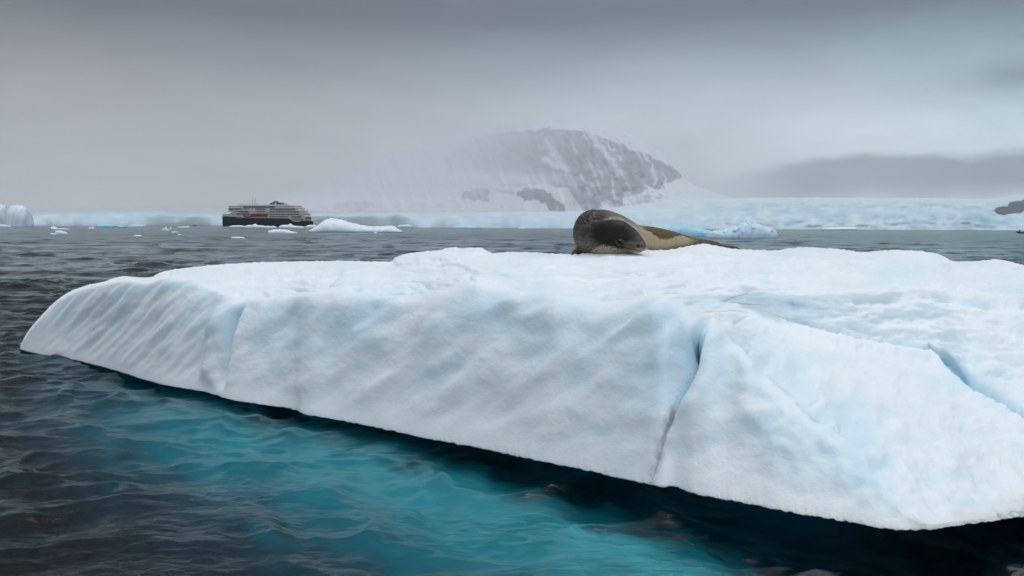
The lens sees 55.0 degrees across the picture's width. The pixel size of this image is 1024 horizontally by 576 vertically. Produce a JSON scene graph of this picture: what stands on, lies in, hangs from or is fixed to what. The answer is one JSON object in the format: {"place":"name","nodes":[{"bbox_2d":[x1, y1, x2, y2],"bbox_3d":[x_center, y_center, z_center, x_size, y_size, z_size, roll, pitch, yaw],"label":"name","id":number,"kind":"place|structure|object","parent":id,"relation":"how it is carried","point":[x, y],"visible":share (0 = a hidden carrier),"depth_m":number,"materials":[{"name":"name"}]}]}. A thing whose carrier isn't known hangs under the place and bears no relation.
{"place":"outdoors","nodes":[
{"label":"outdoors","id":0,"kind":"place"},
{"bbox_2d":[260,122,731,211],"bbox_3d":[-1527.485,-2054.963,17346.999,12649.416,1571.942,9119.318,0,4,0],"label":"mountain","id":1,"kind":"structure","parent":0,"point":[562,166],"depth_m":15577.44,"materials":[{"name":"white snow"}]},
{"bbox_2d":[0,226,1023,575],"bbox_3d":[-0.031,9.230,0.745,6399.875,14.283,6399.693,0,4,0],"label":"sea","id":2,"kind":"structure","parent":0,"point":[106,472],"depth_m":8.89,"materials":[{"name":"liquid"}]},
{"bbox_2d":[0,204,7,224],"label":"iceberg","id":3,"kind":"object","parent":2,"relation":"on","point":[3,209],"visible":0.54,"depth_m":857.08,"materials":[{"name":"white ice"}]},
{"bbox_2d":[5,205,33,225],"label":"iceberg","id":4,"kind":"object","parent":2,"relation":"on","point":[18,215],"visible":0.83,"depth_m":817.26,"materials":[{"name":"white ice"}]},
{"bbox_2d":[50,226,71,229],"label":"ice floe","id":5,"kind":"object","parent":2,"relation":"on","point":[53,228],"visible":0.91,"depth_m":364.83,"materials":[{"name":"white ice"}]},
{"bbox_2d":[55,231,67,233],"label":"ice floe","id":6,"kind":"object","parent":2,"relation":"on","point":[59,232],"visible":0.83,"depth_m":219.99,"materials":[{"name":"white ice"}]},
{"bbox_2d":[96,224,115,226],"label":"ice floe","id":7,"kind":"object","parent":2,"relation":"on","point":[104,225],"visible":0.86,"depth_m":611.28,"materials":[{"name":"blue ice"}]},
{"bbox_2d":[128,224,145,226],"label":"ice floe","id":8,"kind":"object","parent":2,"relation":"on","point":[143,225],"visible":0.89,"depth_m":757.89,"materials":[{"name":"white ice"}]},
{"bbox_2d":[244,224,265,226],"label":"ice floe","id":9,"kind":"object","parent":2,"relation":"on","point":[254,225],"visible":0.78,"depth_m":726.60,"materials":[{"name":"white ice"}]},
{"bbox_2d":[222,198,312,225],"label":"cruise ship","id":10,"kind":"object","parent":2,"relation":"on","point":[278,213],"visible":0.94,"depth_m":1136.91,"materials":[{"name":"black paint"}]},
{"bbox_2d":[268,229,296,232],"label":"ice floe","id":11,"kind":"object","parent":2,"relation":"on","point":[279,231],"visible":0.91,"depth_m":264.03,"materials":[{"name":"white ice"}]},
{"bbox_2d":[279,224,304,227],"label":"ice floe","id":12,"kind":"object","parent":2,"relation":"on","point":[287,226],"visible":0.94,"depth_m":663.68,"materials":[{"name":"white ice"}]},
{"bbox_2d":[308,218,403,232],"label":"iceberg","id":13,"kind":"object","parent":2,"relation":"on","point":[333,225],"visible":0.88,"depth_m":293.87,"materials":[{"name":"white ice"}]},
{"bbox_2d":[397,224,412,227],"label":"ice floe","id":14,"kind":"object","parent":2,"relation":"on","point":[405,226],"visible":0.89,"depth_m":745.27,"materials":[{"name":"white ice"}]},
{"bbox_2d":[452,225,479,228],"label":"ice floe","id":15,"kind":"object","parent":2,"relation":"on","point":[465,227],"visible":0.98,"depth_m":617.44,"materials":[{"name":"ice"}]},
{"bbox_2d":[20,244,1023,530],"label":"iceberg","id":16,"kind":"object","parent":2,"relation":"on","point":[884,388],"visible":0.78,"depth_m":10.32,"materials":[{"name":"white ice"}]},
{"bbox_2d":[571,209,738,254],"bbox_3d":[2.216,-0.857,15.215,1.349,0.695,3.430,3,5,38],"label":"seal","id":17,"kind":"object","parent":16,"relation":"on","point":[599,231],"visible":0.89,"depth_m":14.23,"materials":[{"name":"fur"}]},
{"bbox_2d":[662,225,710,235],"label":"iceberg","id":18,"kind":"object","parent":2,"relation":"on","point":[687,230],"visible":0.44,"depth_m":217.74,"materials":[{"name":"blue ice"}]},
{"bbox_2d":[706,220,777,237],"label":"iceberg","id":19,"kind":"object","parent":2,"relation":"on","point":[746,229],"visible":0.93,"depth_m":195.24,"materials":[{"name":"ice"}]},
{"bbox_2d":[821,227,856,229],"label":"ice floe","id":20,"kind":"object","parent":2,"relation":"on","point":[844,228],"visible":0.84,"depth_m":566.41,"materials":[{"name":"white ice"}]},
{"bbox_2d":[0,0,1023,207],"label":"sky","id":21,"kind":"structure","parent":0,"point":[104,103],"materials":[{"name":"grey"}]},
{"bbox_2d":[7,194,1023,229],"bbox_3d":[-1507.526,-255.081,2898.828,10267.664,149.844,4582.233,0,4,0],"label":"glacier","id":22,"kind":"object","parent":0,"point":[1001,213],"visible":0.81,"depth_m":893.95,"materials":[{"name":"white ice"}]}
]}

